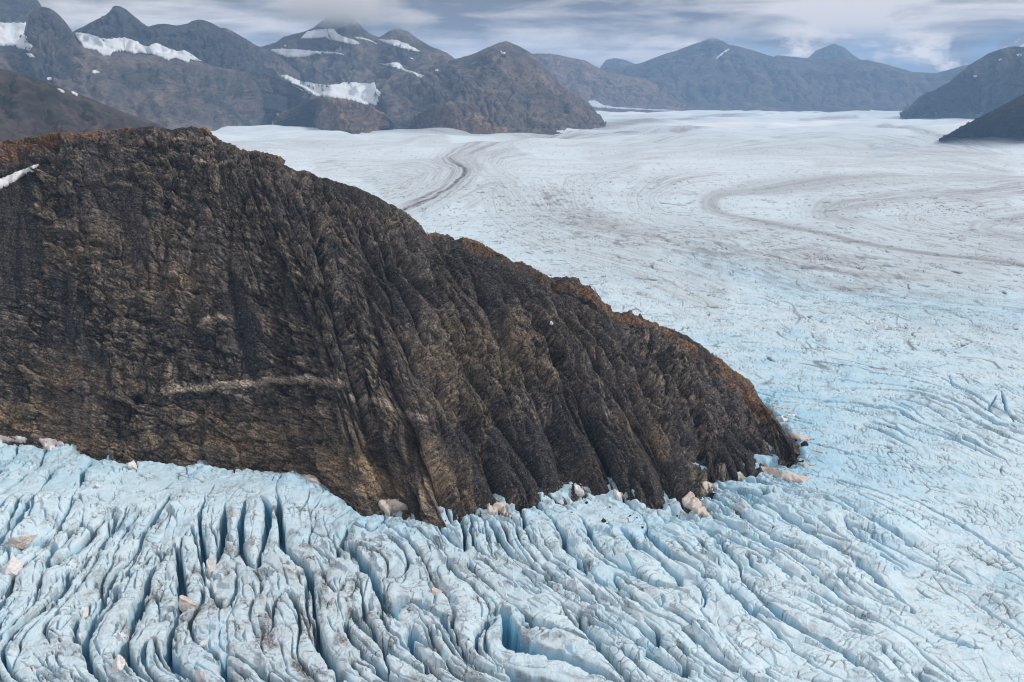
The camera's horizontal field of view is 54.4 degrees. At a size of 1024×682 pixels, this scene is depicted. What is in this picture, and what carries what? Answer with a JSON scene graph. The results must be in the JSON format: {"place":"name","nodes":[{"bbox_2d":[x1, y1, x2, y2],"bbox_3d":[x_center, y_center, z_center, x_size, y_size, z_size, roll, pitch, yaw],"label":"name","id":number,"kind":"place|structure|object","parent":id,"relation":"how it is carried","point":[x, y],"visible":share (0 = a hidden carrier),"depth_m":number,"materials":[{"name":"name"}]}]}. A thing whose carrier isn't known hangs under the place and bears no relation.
{"place":"outdoors","nodes":[
{"label":"outdoors","id":0,"kind":"place"},
{"bbox_2d":[0,0,40,49],"bbox_3d":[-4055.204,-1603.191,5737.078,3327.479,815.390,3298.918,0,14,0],"label":"mountain","id":1,"kind":"structure","parent":0,"point":[16,11],"depth_m":5536.98,"materials":[{"name":"grey stone"}]},
{"bbox_2d":[0,22,32,50],"bbox_3d":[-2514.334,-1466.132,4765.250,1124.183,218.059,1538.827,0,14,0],"label":"snowfield","id":2,"kind":"structure","parent":1,"relation":"on","point":[11,33],"depth_m":5379.47,"materials":[{"name":"white snow"}]},
{"bbox_2d":[15,7,84,84],"bbox_3d":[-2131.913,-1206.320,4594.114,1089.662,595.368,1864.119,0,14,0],"label":"mountain","id":3,"kind":"structure","parent":0,"point":[53,42],"depth_m":4120.17,"materials":[{"name":"grey stone"}]},
{"bbox_2d":[0,69,164,141],"bbox_3d":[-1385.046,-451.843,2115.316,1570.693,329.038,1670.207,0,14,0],"label":"hill","id":4,"kind":"structure","parent":0,"point":[30,106],"depth_m":2032.06,"materials":[{"name":"grey stone"}]},
{"bbox_2d":[73,6,286,110],"bbox_3d":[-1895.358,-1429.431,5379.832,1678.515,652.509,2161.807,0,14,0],"label":"mountain","id":5,"kind":"structure","parent":0,"point":[206,42],"depth_m":4819.05,"materials":[{"name":"stone"}]},
{"bbox_2d":[75,32,200,61],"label":"snowfield","id":6,"kind":"structure","parent":5,"relation":"on","point":[105,47],"depth_m":4640.00,"materials":[{"name":"white snow"}]},
{"bbox_2d":[0,45,365,132],"bbox_3d":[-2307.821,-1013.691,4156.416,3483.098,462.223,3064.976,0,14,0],"label":"mountain","id":7,"kind":"structure","parent":0,"point":[173,93],"depth_m":4245.09,"materials":[{"name":"grey stone"}]},
{"bbox_2d":[222,28,300,84],"bbox_3d":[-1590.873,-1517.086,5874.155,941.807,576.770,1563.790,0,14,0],"label":"mountain","id":8,"kind":"structure","parent":0,"point":[268,59],"depth_m":5391.38,"materials":[{"name":"grey stone"}]},
{"bbox_2d":[271,97,394,133],"bbox_3d":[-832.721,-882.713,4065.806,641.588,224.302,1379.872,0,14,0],"label":"hill","id":9,"kind":"structure","parent":0,"point":[321,113],"depth_m":4232.83,"materials":[{"name":"grey stone"}]},
{"bbox_2d":[262,13,454,128],"bbox_3d":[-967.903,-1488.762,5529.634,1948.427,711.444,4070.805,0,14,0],"label":"mountain","id":10,"kind":"structure","parent":0,"point":[361,60],"depth_m":5659.68,"materials":[{"name":"grey stone"}]},
{"bbox_2d":[271,48,343,57],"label":"snowfield","id":11,"kind":"structure","parent":10,"relation":"on","point":[293,53],"depth_m":5770.38,"materials":[{"name":"white snow"}]},
{"bbox_2d":[301,29,358,44],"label":"snowfield","id":12,"kind":"structure","parent":10,"relation":"on","point":[332,33],"depth_m":5809.55,"materials":[{"name":"white snow"}]},
{"bbox_2d":[281,75,380,104],"bbox_3d":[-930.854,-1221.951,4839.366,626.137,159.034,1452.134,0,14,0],"label":"snowfield","id":13,"kind":"structure","parent":10,"relation":"on","point":[363,93],"depth_m":5105.90,"materials":[{"name":"white snow"}]},
{"bbox_2d":[355,37,376,43],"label":"snow patch","id":14,"kind":"object","parent":10,"relation":"on","point":[365,39],"visible":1,"depth_m":5834.04,"materials":[{"name":"white snow"}]},
{"bbox_2d":[379,39,419,51],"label":"snowfield","id":15,"kind":"structure","parent":10,"relation":"on","point":[397,43],"depth_m":5791.77,"materials":[{"name":"white snow"}]},
{"bbox_2d":[379,62,423,77],"bbox_3d":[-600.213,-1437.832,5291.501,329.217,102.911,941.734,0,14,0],"label":"snowfield","id":16,"kind":"structure","parent":10,"relation":"on","point":[397,65],"depth_m":5426.79,"materials":[{"name":"white snow"}]},
{"bbox_2d":[0,126,799,531],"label":"rock ridge","id":17,"kind":"object","parent":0,"point":[186,296],"visible":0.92,"depth_m":436.10,"materials":[{"name":"brown stone"}]},
{"bbox_2d":[0,164,38,188],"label":"snow patch","id":18,"kind":"object","parent":17,"relation":"on","point":[6,181],"visible":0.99,"depth_m":489.13,"materials":[{"name":"white snow"}]},
{"bbox_2d":[487,501,511,518],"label":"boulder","id":19,"kind":"object","parent":17,"relation":"on","point":[496,508],"visible":0.82,"depth_m":359.68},
{"bbox_2d":[574,484,584,496],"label":"snow patch","id":20,"kind":"object","parent":17,"relation":"on","point":[579,490],"visible":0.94,"depth_m":382.31,"materials":[{"name":"white snow"}]},
{"bbox_2d":[613,490,624,500],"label":"snow patch","id":21,"kind":"object","parent":17,"relation":"on","point":[619,495],"visible":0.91,"depth_m":373.81,"materials":[{"name":"white snow"}]},
{"bbox_2d":[738,471,745,480],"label":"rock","id":22,"kind":"object","parent":17,"relation":"on","point":[742,477],"visible":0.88,"depth_m":398.94,"materials":[{"name":"beige stone"}]},
{"bbox_2d":[405,101,515,133],"bbox_3d":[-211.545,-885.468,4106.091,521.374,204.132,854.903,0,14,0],"label":"hill","id":23,"kind":"structure","parent":0,"point":[461,116],"depth_m":4093.09,"materials":[{"name":"grey stone"}]},
{"bbox_2d":[385,63,586,134],"bbox_3d":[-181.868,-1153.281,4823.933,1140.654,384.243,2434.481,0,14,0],"label":"hill","id":24,"kind":"structure","parent":0,"point":[448,82],"depth_m":4398.11,"materials":[{"name":"grey stone"}]},
{"bbox_2d":[0,110,1023,681],"bbox_3d":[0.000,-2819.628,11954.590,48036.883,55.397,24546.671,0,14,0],"label":"glacier","id":25,"kind":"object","parent":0,"point":[846,288],"visible":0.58,"depth_m":370.83,"materials":[{"name":"white ice"}]},
{"bbox_2d":[3,555,22,581],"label":"snow block","id":26,"kind":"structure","parent":25,"relation":"on","point":[13,567],"depth_m":314.87,"materials":[{"name":"white snow"}]},
{"bbox_2d":[0,435,26,443],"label":"snow patch","id":27,"kind":"object","parent":25,"relation":"on","point":[18,439],"visible":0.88,"depth_m":440.88,"materials":[{"name":"white snow"}]},
{"bbox_2d":[8,534,37,549],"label":"snow block","id":28,"kind":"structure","parent":25,"relation":"on","point":[21,542],"depth_m":332.83,"materials":[{"name":"white snow"}]},
{"bbox_2d":[39,438,63,451],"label":"snow patch","id":29,"kind":"object","parent":25,"relation":"on","point":[49,444],"visible":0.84,"depth_m":435.06,"materials":[{"name":"white snow"}]},
{"bbox_2d":[80,608,88,619],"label":"snow block","id":30,"kind":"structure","parent":25,"relation":"on","point":[85,613],"depth_m":292.97,"materials":[{"name":"white snow"}]},
{"bbox_2d":[112,655,124,672],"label":"snow block","id":31,"kind":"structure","parent":25,"relation":"on","point":[118,662],"depth_m":262.13,"materials":[{"name":"white snow"}]},
{"bbox_2d":[117,632,123,640],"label":"snow block","id":32,"kind":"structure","parent":25,"relation":"on","point":[120,636],"depth_m":276.20,"materials":[{"name":"white snow"}]},
{"bbox_2d":[128,460,136,470],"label":"snow block","id":33,"kind":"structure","parent":25,"relation":"on","point":[132,465],"depth_m":402.29,"materials":[{"name":"white snow"}]},
{"bbox_2d":[178,595,198,612],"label":"snow block","id":34,"kind":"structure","parent":25,"relation":"on","point":[185,603],"depth_m":292.13,"materials":[{"name":"white snow"}]},
{"bbox_2d":[194,670,206,681],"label":"snow block","id":35,"kind":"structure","parent":25,"relation":"on","point":[198,675],"depth_m":257.47,"materials":[{"name":"white snow"}]},
{"bbox_2d":[199,640,206,646],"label":"snow block","id":36,"kind":"object","parent":25,"relation":"on","point":[202,643],"depth_m":274.95,"materials":[{"name":"white snow"}]},
{"bbox_2d":[206,557,215,576],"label":"snow block","id":37,"kind":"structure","parent":25,"relation":"on","point":[211,564],"depth_m":315.11,"materials":[{"name":"white snow"}]},
{"bbox_2d":[229,509,236,517],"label":"snow block","id":38,"kind":"object","parent":25,"relation":"on","point":[232,513],"depth_m":352.23,"materials":[{"name":"white snow"}]},
{"bbox_2d":[303,474,321,485],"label":"snow patch","id":39,"kind":"object","parent":25,"relation":"on","point":[310,478],"visible":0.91,"depth_m":385.04,"materials":[{"name":"white snow"}]},
{"bbox_2d":[378,499,407,515],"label":"snow patch","id":40,"kind":"object","parent":25,"relation":"on","point":[389,507],"visible":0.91,"depth_m":366.18,"materials":[{"name":"white snow"}]},
{"bbox_2d":[432,587,441,596],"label":"snow block","id":41,"kind":"object","parent":25,"relation":"on","point":[435,590],"depth_m":304.22,"materials":[{"name":"white snow"}]},
{"bbox_2d":[682,491,709,517],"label":"snow patch","id":42,"kind":"object","parent":25,"relation":"on","point":[690,501],"visible":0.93,"depth_m":370.31,"materials":[{"name":"white snow"}]},
{"bbox_2d":[701,481,718,492],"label":"snow patch","id":43,"kind":"object","parent":25,"relation":"on","point":[705,485],"visible":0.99,"depth_m":383.45,"materials":[{"name":"white snow"}]},
{"bbox_2d":[725,503,741,513],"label":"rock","id":44,"kind":"object","parent":25,"relation":"on","point":[739,511],"visible":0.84,"depth_m":366.28,"materials":[{"name":"grey stone"}]},
{"bbox_2d":[760,466,811,482],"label":"snow patch","id":45,"kind":"object","parent":25,"relation":"on","point":[784,474],"visible":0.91,"depth_m":397.40,"materials":[{"name":"white snow"}]},
{"bbox_2d":[788,432,814,441],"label":"snow patch","id":46,"kind":"object","parent":25,"relation":"on","point":[794,436],"visible":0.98,"depth_m":449.14,"materials":[{"name":"white snow"}]},
{"bbox_2d":[801,441,808,446],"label":"boulder","id":47,"kind":"object","parent":25,"relation":"on","point":[804,443],"visible":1,"depth_m":439.12,"materials":[{"name":"black stone"}]},
{"bbox_2d":[798,462,815,465],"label":"snow patch","id":48,"kind":"object","parent":25,"relation":"on","point":[802,464],"visible":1,"depth_m":415.97,"materials":[{"name":"white snow"}]},
{"bbox_2d":[450,41,606,129],"bbox_3d":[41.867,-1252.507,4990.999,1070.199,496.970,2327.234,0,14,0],"label":"mountain","id":49,"kind":"structure","parent":0,"point":[524,73],"depth_m":4795.32,"materials":[{"name":"grey stone"}]},
{"bbox_2d":[38,0,1023,72],"label":"sky","id":50,"kind":"structure","parent":0,"point":[926,36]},
{"bbox_2d":[533,53,685,112],"bbox_3d":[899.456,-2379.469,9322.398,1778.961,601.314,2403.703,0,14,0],"label":"mountain","id":51,"kind":"structure","parent":0,"point":[586,81],"depth_m":8829.85,"materials":[{"name":"grey stone"}]},
{"bbox_2d":[588,100,674,110],"bbox_3d":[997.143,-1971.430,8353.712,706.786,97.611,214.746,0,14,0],"label":"snowfield","id":52,"kind":"structure","parent":51,"relation":"on","point":[593,103],"depth_m":8326.73,"materials":[{"name":"white snow"}]},
{"bbox_2d":[600,58,634,68],"bbox_3d":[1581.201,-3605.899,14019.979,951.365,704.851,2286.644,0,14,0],"label":"mountain","id":53,"kind":"structure","parent":0,"point":[615,62],"depth_m":13566.71,"materials":[{"name":"grey stone"}]},
{"bbox_2d":[602,37,870,111],"bbox_3d":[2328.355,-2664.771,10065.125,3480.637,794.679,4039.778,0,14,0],"label":"mountain","id":54,"kind":"structure","parent":0,"point":[698,76],"depth_m":9225.09,"materials":[{"name":"grey stone"}]},
{"bbox_2d":[809,44,859,59],"bbox_3d":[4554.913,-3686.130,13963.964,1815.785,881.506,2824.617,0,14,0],"label":"mountain","id":55,"kind":"structure","parent":0,"point":[833,51],"depth_m":13319.09,"materials":[{"name":"grey stone"}]},
{"bbox_2d":[774,46,1023,110],"bbox_3d":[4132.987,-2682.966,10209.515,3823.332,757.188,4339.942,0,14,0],"label":"mountain","id":56,"kind":"structure","parent":0,"point":[883,87],"depth_m":9808.03,"materials":[{"name":"grey stone"}]},
{"bbox_2d":[899,46,1023,118],"bbox_3d":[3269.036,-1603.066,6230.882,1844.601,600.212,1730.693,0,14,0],"label":"mountain","id":57,"kind":"structure","parent":0,"point":[995,83],"depth_m":5961.76,"materials":[{"name":"grey stone"}]},
{"bbox_2d":[920,109,982,117],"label":"rock slope","id":58,"kind":"structure","parent":57,"relation":"on","point":[943,114],"depth_m":6456.47,"materials":[{"name":"grey stone"}]},
{"bbox_2d":[939,94,1023,140],"bbox_3d":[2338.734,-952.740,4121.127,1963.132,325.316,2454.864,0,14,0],"label":"hill","id":59,"kind":"structure","parent":0,"point":[1005,120],"depth_m":3287.28,"materials":[{"name":"grey stone"}]}
]}

